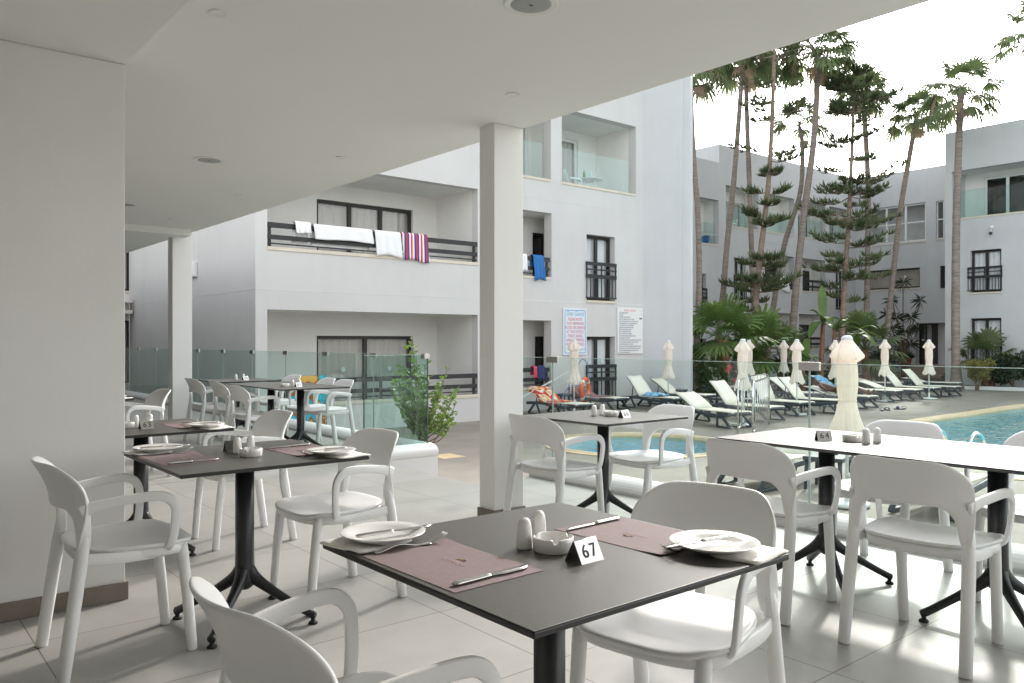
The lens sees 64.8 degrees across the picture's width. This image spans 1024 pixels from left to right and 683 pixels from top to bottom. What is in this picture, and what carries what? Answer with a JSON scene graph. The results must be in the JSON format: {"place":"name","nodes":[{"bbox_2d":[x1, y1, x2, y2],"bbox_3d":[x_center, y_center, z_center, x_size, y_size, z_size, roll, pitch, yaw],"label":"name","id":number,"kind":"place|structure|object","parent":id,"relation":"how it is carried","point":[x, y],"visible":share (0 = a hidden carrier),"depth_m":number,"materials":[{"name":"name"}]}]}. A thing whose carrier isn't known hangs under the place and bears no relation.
{"place":"outdoors","nodes":[
{"label":"outdoors","id":0,"kind":"place"},
{"bbox_2d":[0,398,1023,682],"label":"terrace floor","id":1,"kind":"structure","parent":0,"point":[130,640],"depth_m":3.57,"materials":[{"name":"tile"}]},
{"bbox_2d":[0,40,127,622],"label":"pillar","id":2,"kind":"structure","parent":1,"relation":"on","point":[62,261],"depth_m":3.70,"materials":[{"name":"paint"}]},
{"bbox_2d":[31,456,197,682],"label":"chair","id":3,"kind":"object","parent":1,"relation":"on","point":[84,544],"visible":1,"depth_m":3.13,"materials":[{"name":"plastic"}]},
{"bbox_2d":[125,389,171,476],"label":"chair","id":4,"kind":"object","parent":1,"relation":"on","point":[155,400],"visible":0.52,"depth_m":7.63,"materials":[{"name":"plastic"}]},
{"bbox_2d":[125,418,233,555],"bbox_3d":[-2.162,0.870,4.700,0.799,0.740,0.799,0,0,-40],"label":"table","id":5,"kind":"object","parent":1,"relation":"on","point":[140,470],"visible":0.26,"depth_m":4.66,"materials":[{"name":"black metal"}]},
{"bbox_2d":[168,232,191,418],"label":"pillar","id":6,"kind":"structure","parent":1,"relation":"on","point":[179,310],"depth_m":11.00,"materials":[{"name":"paint"}]},
{"bbox_2d":[183,378,235,443],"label":"chair","id":7,"kind":"object","parent":1,"relation":"on","point":[197,386],"visible":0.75,"depth_m":9.89,"materials":[{"name":"plastic"}]},
{"bbox_2d":[208,381,261,445],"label":"chair","id":8,"kind":"object","parent":1,"relation":"on","point":[220,390],"visible":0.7,"depth_m":9.11,"materials":[{"name":"plastic"}]},
{"bbox_2d":[191,409,296,550],"bbox_3d":[-1.681,0.848,5.098,0.558,0.794,0.558,0,0,-39],"label":"chair","id":9,"kind":"object","parent":1,"relation":"on","point":[271,425],"visible":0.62,"depth_m":5.08,"materials":[{"name":"plastic"}]},
{"bbox_2d":[124,439,368,649],"bbox_3d":[-1.185,0.870,3.575,0.799,0.740,0.799,0,0,-40],"label":"table","id":10,"kind":"object","parent":1,"relation":"on","point":[244,574],"visible":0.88,"depth_m":3.54,"materials":[{"name":"laminate"}]},
{"bbox_2d":[138,451,223,465],"bbox_3d":[-1.415,0.497,3.439,0.240,0.004,0.360,0,0,-41],"label":"placemat","id":11,"kind":"object","parent":10,"relation":"on","point":[163,459],"visible":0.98,"depth_m":3.44,"materials":[{"name":"brown paper"}]},
{"bbox_2d":[225,384,280,440],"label":"chair","id":12,"kind":"object","parent":1,"relation":"on","point":[240,393],"visible":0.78,"depth_m":8.49,"materials":[{"name":"plastic"}]},
{"bbox_2d":[252,384,349,445],"bbox_3d":[-2.349,0.870,8.958,0.799,0.740,0.799,0,0,-40],"label":"table","id":13,"kind":"object","parent":1,"relation":"on","point":[300,434],"visible":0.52,"depth_m":8.93,"materials":[{"name":"black metal"}]},
{"bbox_2d":[284,378,337,443],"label":"chair","id":14,"kind":"object","parent":1,"relation":"on","point":[316,393],"visible":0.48,"depth_m":9.91,"materials":[{"name":"plastic"}]},
{"bbox_2d":[300,379,354,443],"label":"chair","id":15,"kind":"object","parent":1,"relation":"on","point":[330,409],"visible":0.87,"depth_m":9.35,"materials":[{"name":"plastic"}]},
{"bbox_2d":[269,428,406,617],"bbox_3d":[-0.846,0.848,3.955,0.558,0.794,0.558,0,0,-42],"label":"chair","id":16,"kind":"object","parent":1,"relation":"on","point":[340,503],"visible":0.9,"depth_m":3.90,"materials":[{"name":"plastic"}]},
{"bbox_2d":[189,576,500,682],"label":"chair","id":17,"kind":"object","parent":1,"relation":"on","point":[261,646],"visible":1,"depth_m":1.42,"materials":[{"name":"plastic"}]},
{"bbox_2d":[477,122,524,515],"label":"pillar","id":18,"kind":"structure","parent":1,"relation":"on","point":[501,272],"depth_m":5.58,"materials":[{"name":"paint"}]},
{"bbox_2d":[503,413,604,511],"bbox_3d":[0.263,0.848,5.135,0.558,0.794,0.558,0,0,-42],"label":"chair","id":19,"kind":"object","parent":1,"relation":"on","point":[559,467],"visible":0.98,"depth_m":5.00,"materials":[{"name":"plastic"}]},
{"bbox_2d":[323,502,788,682],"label":"table","id":20,"kind":"object","parent":1,"relation":"on","point":[552,602],"visible":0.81,"depth_m":1.75,"materials":[{"name":"laminate"}]},
{"bbox_2d":[320,537,411,553],"bbox_3d":[-0.361,0.495,1.996,0.160,0.011,0.161,0,0,42],"label":"napkin","id":21,"kind":"object","parent":20,"relation":"on","point":[342,543],"visible":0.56,"depth_m":1.96,"materials":[{"name":"paper"}]},
{"bbox_2d":[340,521,425,544],"bbox_3d":[-0.323,0.483,2.018,0.212,0.021,0.212,0,0,-40],"label":"dinner plate","id":22,"kind":"object","parent":21,"relation":"on","point":[352,531],"visible":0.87,"depth_m":2.04,"materials":[{"name":"ceramic"}]},
{"bbox_2d":[363,538,543,592],"bbox_3d":[-0.139,0.497,1.816,0.240,0.004,0.360,0,0,-41],"label":"placemat","id":23,"kind":"object","parent":20,"relation":"on","point":[445,563],"visible":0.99,"depth_m":1.80,"materials":[{"name":"paper"}]},
{"bbox_2d":[516,517,532,549],"bbox_3d":[0.030,0.463,1.951,0.040,0.074,0.040,0,0,27],"label":"shaker","id":24,"kind":"object","parent":20,"relation":"on","point":[524,535],"visible":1,"depth_m":1.94,"materials":[{"name":"ceramic"}]},
{"bbox_2d":[533,531,573,554],"bbox_3d":[0.099,0.483,1.933,0.099,0.034,0.099,0,0,30],"label":"ashtray","id":25,"kind":"object","parent":20,"relation":"on","point":[552,543],"visible":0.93,"depth_m":1.90,"materials":[{"name":"ceramic"}]},
{"bbox_2d":[565,536,603,564],"bbox_3d":[0.166,0.476,1.848,0.072,0.049,0.055,0,0,-41],"label":"number stand","id":26,"kind":"object","parent":20,"relation":"on","point":[586,550],"visible":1,"depth_m":1.84,"materials":[{"name":"plastic"}]},
{"bbox_2d":[556,517,686,554],"bbox_3d":[0.321,0.497,2.088,0.240,0.004,0.360,0,0,-41],"label":"placemat","id":27,"kind":"object","parent":20,"relation":"on","point":[636,535],"visible":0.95,"depth_m":2.10,"materials":[{"name":"purple fabric"}]},
{"bbox_2d":[711,545,787,564],"bbox_3d":[0.543,0.495,1.908,0.160,0.011,0.161,0,0,42],"label":"napkin","id":28,"kind":"object","parent":20,"relation":"on","point":[760,554],"visible":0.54,"depth_m":1.86,"materials":[{"name":"paper"}]},
{"bbox_2d":[669,530,760,555],"bbox_3d":[0.481,0.483,1.922,0.212,0.021,0.212,0,0,-40],"label":"dinner plate","id":29,"kind":"object","parent":28,"relation":"on","point":[737,543],"visible":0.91,"depth_m":1.94,"materials":[{"name":"ceramic"}]},
{"bbox_2d":[528,409,687,513],"bbox_3d":[0.612,0.870,5.425,0.799,0.740,0.799,0,0,-40],"label":"table","id":30,"kind":"object","parent":1,"relation":"on","point":[602,423],"visible":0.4,"depth_m":5.39,"materials":[{"name":"black metal"}]},
{"bbox_2d":[606,404,697,513],"bbox_3d":[0.969,0.848,5.572,0.558,0.794,0.558,0,0,-34],"label":"chair","id":31,"kind":"object","parent":1,"relation":"on","point":[646,459],"visible":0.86,"depth_m":5.53,"materials":[{"name":"plastic"}]},
{"bbox_2d":[569,481,785,682],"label":"chair","id":32,"kind":"object","parent":1,"relation":"on","point":[702,636],"visible":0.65,"depth_m":2.30,"materials":[{"name":"plastic"}]},
{"bbox_2d":[695,438,840,626],"bbox_3d":[1.214,0.848,3.845,0.558,0.794,0.558,0,0,-39],"label":"chair","id":33,"kind":"object","parent":1,"relation":"on","point":[742,461],"visible":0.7,"depth_m":3.65,"materials":[{"name":"plastic"}]},
{"bbox_2d":[715,427,937,590],"bbox_3d":[1.622,0.870,4.158,0.799,0.740,0.799,0,0,-40],"label":"table","id":34,"kind":"object","parent":1,"relation":"on","point":[800,438],"visible":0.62,"depth_m":4.12,"materials":[{"name":"laminate"}]},
{"bbox_2d":[835,420,952,571],"bbox_3d":[2.044,0.848,4.391,0.558,0.794,0.558,0,0,-41],"label":"chair","id":35,"kind":"object","parent":1,"relation":"on","point":[911,429],"visible":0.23,"depth_m":4.47,"materials":[{"name":"plastic"}]},
{"bbox_2d":[838,455,1015,680],"bbox_3d":[1.678,0.848,3.284,0.558,0.794,0.558,0,0,-41],"label":"chair","id":36,"kind":"object","parent":1,"relation":"on","point":[949,490],"visible":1,"depth_m":3.17,"materials":[{"name":"plastic"}]},
{"bbox_2d":[865,440,1023,627],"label":"table","id":37,"kind":"object","parent":1,"relation":"on","point":[998,463],"visible":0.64,"depth_m":3.52,"materials":[{"name":"laminate"}]},
{"bbox_2d":[964,431,1023,601],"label":"chair","id":38,"kind":"object","parent":1,"relation":"on","point":[1016,439],"visible":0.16,"depth_m":3.87,"materials":[{"name":"plastic"}]},
{"bbox_2d":[125,0,930,252],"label":"ceiling","id":39,"kind":"structure","parent":0,"point":[272,103],"depth_m":4.55,"materials":[{"name":"paint"}]},
{"bbox_2d":[0,0,190,237],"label":"ceiling beam","id":40,"kind":"structure","parent":39,"relation":"attached to","point":[123,32],"depth_m":3.42,"materials":[{"name":"paint"}]},
{"bbox_2d":[503,0,558,15],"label":"ceiling speaker","id":41,"kind":"object","parent":39,"relation":"attached to","point":[530,7],"visible":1,"depth_m":3.59},
{"bbox_2d":[380,383,1023,544],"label":"ground","id":42,"kind":"structure","parent":0,"point":[462,438],"depth_m":16.50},
{"bbox_2d":[125,252,132,389],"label":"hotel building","id":43,"kind":"structure","parent":42,"relation":"on","point":[127,313],"depth_m":22.48,"materials":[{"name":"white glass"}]},
{"bbox_2d":[125,348,426,444],"bbox_3d":[-5.743,0.994,14.786,0.300,1.712,15.094,0,0,-40],"label":"glass fence","id":44,"kind":"object","parent":42,"relation":"on","point":[342,432],"visible":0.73,"depth_m":10.93,"materials":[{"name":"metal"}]},
{"bbox_2d":[363,354,438,475],"bbox_3d":[-1.283,0.993,8.673,0.980,1.715,0.310,0,0,-40],"label":"planter","id":45,"kind":"object","parent":42,"relation":"on","point":[421,457],"visible":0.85,"depth_m":8.72,"materials":[{"name":"paint"}]},
{"bbox_2d":[129,75,692,429],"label":"hotel building","id":46,"kind":"structure","parent":42,"relation":"on","point":[264,288],"depth_m":19.89,"materials":[{"name":"paint"}]},
{"bbox_2d":[284,375,326,424],"bbox_3d":[-4.145,1.239,16.202,0.847,1.101,0.201,0,0,-40],"label":"towel","id":47,"kind":"object","parent":46,"relation":"hanging from","point":[315,379],"visible":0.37,"depth_m":16.21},
{"bbox_2d":[310,223,373,251],"bbox_3d":[-3.508,-2.150,16.724,1.359,0.471,0.225,0,0,-40],"label":"towel","id":48,"kind":"object","parent":46,"relation":"hanging from","point":[326,232],"visible":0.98,"depth_m":16.66,"materials":[{"name":"fabric"}]},
{"bbox_2d":[317,199,410,256],"bbox_3d":[-3.767,-2.070,19.403,2.550,2.300,0.967,0,0,-40],"label":"window","id":49,"kind":"structure","parent":46,"relation":"in","point":[333,213],"depth_m":19.09,"materials":[{"name":"clear glass"}]},
{"bbox_2d":[317,336,410,400],"bbox_3d":[-3.767,0.845,19.403,2.550,1.950,0.967,0,0,-40],"label":"window","id":50,"kind":"structure","parent":46,"relation":"in","point":[346,360],"depth_m":19.08,"materials":[{"name":"clear glass"}]},
{"bbox_2d":[372,230,402,257],"bbox_3d":[-2.690,-2.098,17.401,0.680,0.576,0.226,0,0,-40],"label":"towel","id":51,"kind":"object","parent":46,"relation":"hanging from","point":[388,242],"visible":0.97,"depth_m":17.32,"materials":[{"name":"fabric"}]},
{"bbox_2d":[400,232,429,262],"bbox_3d":[-2.165,-2.071,17.840,0.730,0.650,0.201,0,0,-40],"label":"towel","id":52,"kind":"object","parent":46,"relation":"hanging from","point":[415,246],"visible":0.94,"depth_m":17.77,"materials":[{"name":"fabric"}]},
{"bbox_2d":[562,138,576,183],"bbox_3d":[1.059,-5.204,25.013,1.714,2.105,0.955,0,0,-40],"label":"window","id":53,"kind":"structure","parent":46,"relation":"in","point":[569,147],"depth_m":25.15,"materials":[{"name":"white glass"}]},
{"bbox_2d":[562,308,586,354],"bbox_3d":[1.767,-0.276,22.716,0.911,1.315,0.043,0,0,-40],"label":"guest notice","id":54,"kind":"object","parent":46,"relation":"attached to","point":[574,323],"visible":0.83,"depth_m":22.68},
{"bbox_2d":[586,236,615,303],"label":"window","id":55,"kind":"structure","parent":46,"relation":"in","point":[598,248],"depth_m":23.72,"materials":[{"name":"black glass"}]},
{"bbox_2d":[587,337,615,403],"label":"window","id":56,"kind":"structure","parent":46,"relation":"in","point":[597,347],"depth_m":23.80,"materials":[{"name":"black glass"}]},
{"bbox_2d":[617,307,642,353],"bbox_3d":[3.536,-0.320,24.179,1.109,1.373,0.043,0,0,-40],"label":"rules sign","id":57,"kind":"object","parent":46,"relation":"attached to","point":[629,330],"visible":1,"depth_m":24.14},
{"bbox_2d":[390,337,458,442],"bbox_3d":[-1.049,0.897,9.668,0.863,1.910,0.740,0,0,0],"label":"laurel shrub","id":58,"kind":"object","parent":42,"relation":"on","point":[416,424],"visible":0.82,"depth_m":9.58,"materials":[{"name":"green plant"}]},
{"bbox_2d":[526,388,594,413],"bbox_3d":[1.199,1.514,20.184,0.670,0.677,1.986,0,0,-36],"label":"sun lounger","id":59,"kind":"object","parent":42,"relation":"on","point":[582,405],"visible":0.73,"depth_m":19.92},
{"bbox_2d":[567,339,581,410],"bbox_3d":[1.579,0.895,20.494,0.490,1.910,0.490,0,0,-40],"label":"parasol","id":60,"kind":"object","parent":42,"relation":"on","point":[574,348],"visible":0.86,"depth_m":20.41,"materials":[{"name":"fabric"}]},
{"bbox_2d":[541,432,713,457],"bbox_3d":[2.330,1.889,14.600,3.600,0.102,3.600,0,0,-40],"label":"pool coping","id":61,"kind":"object","parent":42,"relation":"on","point":[614,435],"visible":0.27,"depth_m":15.80,"materials":[{"name":"stone"}]},
{"bbox_2d":[566,438,705,453],"bbox_3d":[2.330,2.143,14.600,3.030,0.415,3.030,0,0,-40],"label":"pool basin","id":62,"kind":"object","parent":42,"relation":"in","point":[628,446],"visible":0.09,"depth_m":15.92,"materials":[{"name":"tile"}]},
{"bbox_2d":[571,438,705,453],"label":"pool water","id":63,"kind":"structure","parent":62,"relation":"in","point":[630,440],"depth_m":14.93,"materials":[{"name":"liquid"}]},
{"bbox_2d":[620,375,684,407],"bbox_3d":[3.912,1.406,22.264,0.670,0.894,1.986,0,0,-38],"label":"sun lounger","id":64,"kind":"object","parent":42,"relation":"on","point":[640,385],"visible":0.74,"depth_m":22.49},
{"bbox_2d":[693,65,732,392],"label":"palm tree","id":65,"kind":"object","parent":42,"relation":"on","point":[701,92],"visible":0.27,"depth_m":29.43,"materials":[{"name":"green plant"}]},
{"bbox_2d":[675,391,751,428],"bbox_3d":[4.457,1.514,18.053,0.670,0.677,1.986,0,0,-28],"label":"sun lounger","id":66,"kind":"object","parent":42,"relation":"on","point":[696,401],"visible":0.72,"depth_m":18.08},
{"bbox_2d":[693,355,736,395],"bbox_3d":[6.854,1.162,27.593,1.418,1.414,1.622,0,0,-40],"label":"bush","id":67,"kind":"object","parent":42,"relation":"on","point":[703,373],"visible":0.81,"depth_m":27.36,"materials":[{"name":"green plant"}]},
{"bbox_2d":[693,292,780,377],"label":"fan palm","id":68,"kind":"object","parent":42,"relation":"on","point":[736,316],"visible":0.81,"depth_m":28.14,"materials":[{"name":"green plant"}]},
{"bbox_2d":[731,339,751,426],"bbox_3d":[5.075,0.895,17.733,0.490,1.910,0.490,0,0,-30],"label":"parasol","id":69,"kind":"object","parent":42,"relation":"on","point":[742,348],"visible":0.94,"depth_m":17.65,"materials":[{"name":"fabric"}]},
{"bbox_2d":[703,380,785,422],"bbox_3d":[5.530,1.406,19.364,0.670,0.894,1.986,0,0,-38],"label":"sun lounger","id":70,"kind":"object","parent":42,"relation":"on","point":[725,393],"visible":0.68,"depth_m":19.55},
{"bbox_2d":[706,49,785,383],"bbox_3d":[8.952,-5.392,31.424,3.290,14.670,3.269,0,0,-40],"label":"palm tree","id":71,"kind":"object","parent":42,"relation":"on","point":[763,71],"visible":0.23,"depth_m":31.43,"materials":[{"name":"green plant"}]},
{"bbox_2d":[715,51,784,312],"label":"palm tree","id":72,"kind":"object","parent":42,"relation":"on","point":[747,89],"visible":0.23,"depth_m":33.42,"materials":[{"name":"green plant"}]},
{"bbox_2d":[737,373,769,433],"bbox_3d":[5.370,1.311,17.687,0.469,1.077,4.368,0,0,24],"label":"pool railing","id":73,"kind":"object","parent":42,"relation":"on","point":[766,413],"visible":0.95,"depth_m":16.89,"materials":[{"name":"silver metal"}]},
{"bbox_2d":[717,40,813,391],"bbox_3d":[9.509,-4.920,29.879,3.263,13.643,3.397,0,0,-3],"label":"norfolk pine","id":74,"kind":"object","parent":42,"relation":"on","point":[756,281],"visible":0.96,"depth_m":29.78,"materials":[{"name":"green plant"}]},
{"bbox_2d":[728,303,817,376],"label":"fan palm","id":75,"kind":"object","parent":42,"relation":"on","point":[771,322],"visible":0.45,"depth_m":29.20,"materials":[{"name":"green plant"}]},
{"bbox_2d":[529,356,1023,573],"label":"glass fence","id":76,"kind":"object","parent":42,"relation":"on","point":[626,486],"visible":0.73,"depth_m":5.44,"materials":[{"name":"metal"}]},
{"bbox_2d":[739,374,815,416],"bbox_3d":[6.825,1.357,20.835,0.670,0.992,1.986,0,0,-32],"label":"sun lounger","id":77,"kind":"object","parent":42,"relation":"on","point":[790,404],"visible":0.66,"depth_m":20.60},
{"bbox_2d":[751,320,821,390],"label":"fan palm","id":78,"kind":"object","parent":42,"relation":"on","point":[795,336],"visible":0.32,"depth_m":29.75,"materials":[{"name":"green plant"}]},
{"bbox_2d":[787,339,806,415],"bbox_3d":[7.196,0.895,20.372,0.490,1.910,0.490,0,0,30],"label":"parasol","id":79,"kind":"object","parent":42,"relation":"on","point":[796,347],"visible":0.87,"depth_m":20.29,"materials":[{"name":"fabric"}]},
{"bbox_2d":[766,96,835,376],"bbox_3d":[12.095,-4.215,33.952,2.661,12.284,2.723,0,0,-40],"label":"palm tree","id":80,"kind":"object","parent":42,"relation":"on","point":[780,125],"visible":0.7,"depth_m":33.93,"materials":[{"name":"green plant"}]},
{"bbox_2d":[775,377,837,413],"bbox_3d":[7.910,1.406,21.421,0.670,0.894,1.986,0,0,-42],"label":"sun lounger","id":81,"kind":"object","parent":42,"relation":"on","point":[823,402],"visible":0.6,"depth_m":21.54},
{"bbox_2d":[693,144,944,379],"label":"hotel building","id":82,"kind":"structure","parent":42,"relation":"on","point":[921,260],"depth_m":40.88,"materials":[{"name":"white paint"}]},
{"bbox_2d":[870,268,919,290],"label":"window","id":83,"kind":"structure","parent":82,"relation":"in","point":[882,284],"depth_m":42.26,"materials":[{"name":"grey glass"}]},
{"bbox_2d":[871,202,925,246],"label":"window","id":84,"kind":"structure","parent":82,"relation":"in","point":[913,226],"depth_m":42.64,"materials":[{"name":"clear glass"}]},
{"bbox_2d":[919,324,937,363],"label":"entrance door","id":85,"kind":"structure","parent":82,"relation":"in","point":[922,339],"depth_m":41.51,"materials":[{"name":"black glass"}]},
{"bbox_2d":[776,29,864,387],"bbox_3d":[12.051,-5.519,31.988,3.753,14.931,3.709,0,0,14],"label":"palm tree","id":86,"kind":"object","parent":42,"relation":"on","point":[816,73],"visible":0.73,"depth_m":31.89,"materials":[{"name":"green plant"}]},
{"bbox_2d":[808,285,845,376],"bbox_3d":[11.479,-0.085,29.300,1.366,3.980,0.998,0,0,21],"label":"banana plant","id":87,"kind":"object","parent":42,"relation":"on","point":[822,305],"visible":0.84,"depth_m":29.53,"materials":[{"name":"green plant"}]},
{"bbox_2d":[803,385,878,408],"bbox_3d":[9.336,1.573,22.943,0.670,0.560,1.986,0,0,-40],"label":"sun lounger","id":88,"kind":"object","parent":42,"relation":"on","point":[829,394],"visible":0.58,"depth_m":22.68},
{"bbox_2d":[829,335,870,508],"bbox_3d":[3.791,0.890,9.127,0.490,1.920,0.490,0,0,-10],"label":"parasol","id":89,"kind":"object","parent":42,"relation":"on","point":[847,350],"visible":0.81,"depth_m":9.04,"materials":[{"name":"fabric"}]},
{"bbox_2d":[794,60,909,342],"bbox_3d":[13.439,-4.568,32.030,3.694,12.940,4.344,0,0,-40],"label":"norfolk pine","id":90,"kind":"object","parent":42,"relation":"on","point":[851,86],"visible":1,"depth_m":31.71,"materials":[{"name":"green plant"}]},
{"bbox_2d":[826,66,898,379],"bbox_3d":[15.642,-5.157,35.976,2.985,14.130,3.043,0,0,-40],"label":"palm tree","id":91,"kind":"object","parent":42,"relation":"on","point":[880,81],"visible":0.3,"depth_m":35.90,"materials":[{"name":"green plant"}]},
{"bbox_2d":[824,309,908,386],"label":"fan palm","id":92,"kind":"object","parent":42,"relation":"on","point":[862,319],"visible":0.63,"depth_m":32.55,"materials":[{"name":"green plant"}]},
{"bbox_2d":[878,277,928,377],"bbox_3d":[18.713,-0.649,38.526,2.408,5.012,2.069,0,0,-40],"label":"dracaena","id":93,"kind":"object","parent":42,"relation":"on","point":[909,331],"visible":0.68,"depth_m":38.45,"materials":[{"name":"green plant"}]},
{"bbox_2d":[877,88,954,381],"bbox_3d":[17.857,-4.635,35.412,2.860,13.126,3.190,0,0,-40],"label":"palm tree","id":94,"kind":"object","parent":42,"relation":"on","point":[916,131],"visible":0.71,"depth_m":35.41,"materials":[{"name":"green plant"}]},
{"bbox_2d":[897,369,961,396],"bbox_3d":[14.295,1.406,27.691,0.670,0.894,1.986,0,0,-40],"label":"sun lounger","id":95,"kind":"object","parent":42,"relation":"on","point":[913,377],"visible":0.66,"depth_m":27.74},
{"bbox_2d":[922,340,936,399],"bbox_3d":[13.405,0.895,25.928,0.490,1.910,0.490,0,0,-41],"label":"parasol","id":96,"kind":"object","parent":42,"relation":"on","point":[928,346],"visible":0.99,"depth_m":25.84,"materials":[{"name":"fabric"}]},
{"bbox_2d":[914,55,1011,389],"bbox_3d":[17.534,-4.602,31.537,3.214,13.014,3.265,0,0,-40],"label":"palm tree","id":97,"kind":"object","parent":42,"relation":"on","point":[976,66],"visible":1,"depth_m":31.38,"materials":[{"name":"green plant"}]},
{"bbox_2d":[905,404,1023,480],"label":"pool coping","id":98,"kind":"object","parent":42,"relation":"on","point":[945,417],"visible":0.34,"depth_m":20.50,"materials":[{"name":"stone"}]},
{"bbox_2d":[961,358,996,389],"bbox_3d":[17.814,1.230,30.786,1.063,1.265,1.064,0,0,-40],"label":"bush","id":99,"kind":"object","parent":42,"relation":"on","point":[974,374],"visible":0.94,"depth_m":30.66,"materials":[{"name":"plant"}]},
{"bbox_2d":[936,410,1023,474],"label":"pool basin","id":100,"kind":"object","parent":42,"relation":"in","point":[977,425],"visible":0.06,"depth_m":21.27,"materials":[{"name":"tile"}]},
{"bbox_2d":[933,409,1023,443],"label":"pool water","id":101,"kind":"structure","parent":100,"relation":"in","point":[985,430],"depth_m":18.26,"materials":[{"name":"liquid"}]},
{"bbox_2d":[947,326,1019,386],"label":"fan palm","id":102,"kind":"object","parent":42,"relation":"on","point":[987,339],"visible":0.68,"depth_m":31.91,"materials":[{"name":"green plant"}]},
{"bbox_2d":[945,119,1023,386],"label":"hotel building","id":103,"kind":"structure","parent":42,"relation":"on","point":[992,265],"depth_m":33.27,"materials":[{"name":"white paint"}]},
{"bbox_2d":[969,249,1001,293],"bbox_3d":[19.503,-2.859,33.116,0.352,1.798,1.215,0,0,-40],"label":"window","id":104,"kind":"structure","parent":103,"relation":"in","point":[981,258],"depth_m":33.13,"materials":[{"name":"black glass"}]},
{"bbox_2d":[972,318,1000,364],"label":"window","id":105,"kind":"structure","parent":103,"relation":"in","point":[978,324],"depth_m":33.29,"materials":[{"name":"black glass"}]},
{"bbox_2d":[985,172,1023,214],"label":"window","id":106,"kind":"structure","parent":103,"relation":"in","point":[1003,193],"depth_m":34.32,"materials":[{"name":"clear glass"}]},
{"bbox_2d":[984,0,1023,80],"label":"palm tree","id":107,"kind":"object","parent":42,"relation":"on","point":[1004,42],"visible":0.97,"depth_m":31.75,"materials":[{"name":"green plant"}]},
{"bbox_2d":[986,349,1023,386],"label":"bush","id":108,"kind":"object","parent":42,"relation":"on","point":[1006,373],"visible":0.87,"depth_m":30.92,"materials":[{"name":"plant"}]},
{"bbox_2d":[717,447,815,492],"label":"chair","id":109,"kind":"object","parent":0,"point":[792,454],"visible":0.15,"depth_m":10.47,"materials":[{"name":"plastic"}]},
{"bbox_2d":[693,0,1023,177],"label":"sky","id":110,"kind":"structure","parent":0,"point":[909,43],"materials":[{"name":"white"}]},
{"bbox_2d":[888,467,986,521],"bbox_3d":[5.009,1.573,9.152,1.986,0.560,0.670,0,0,-43],"label":"chair","id":111,"kind":"object","parent":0,"point":[976,475],"visible":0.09,"depth_m":8.89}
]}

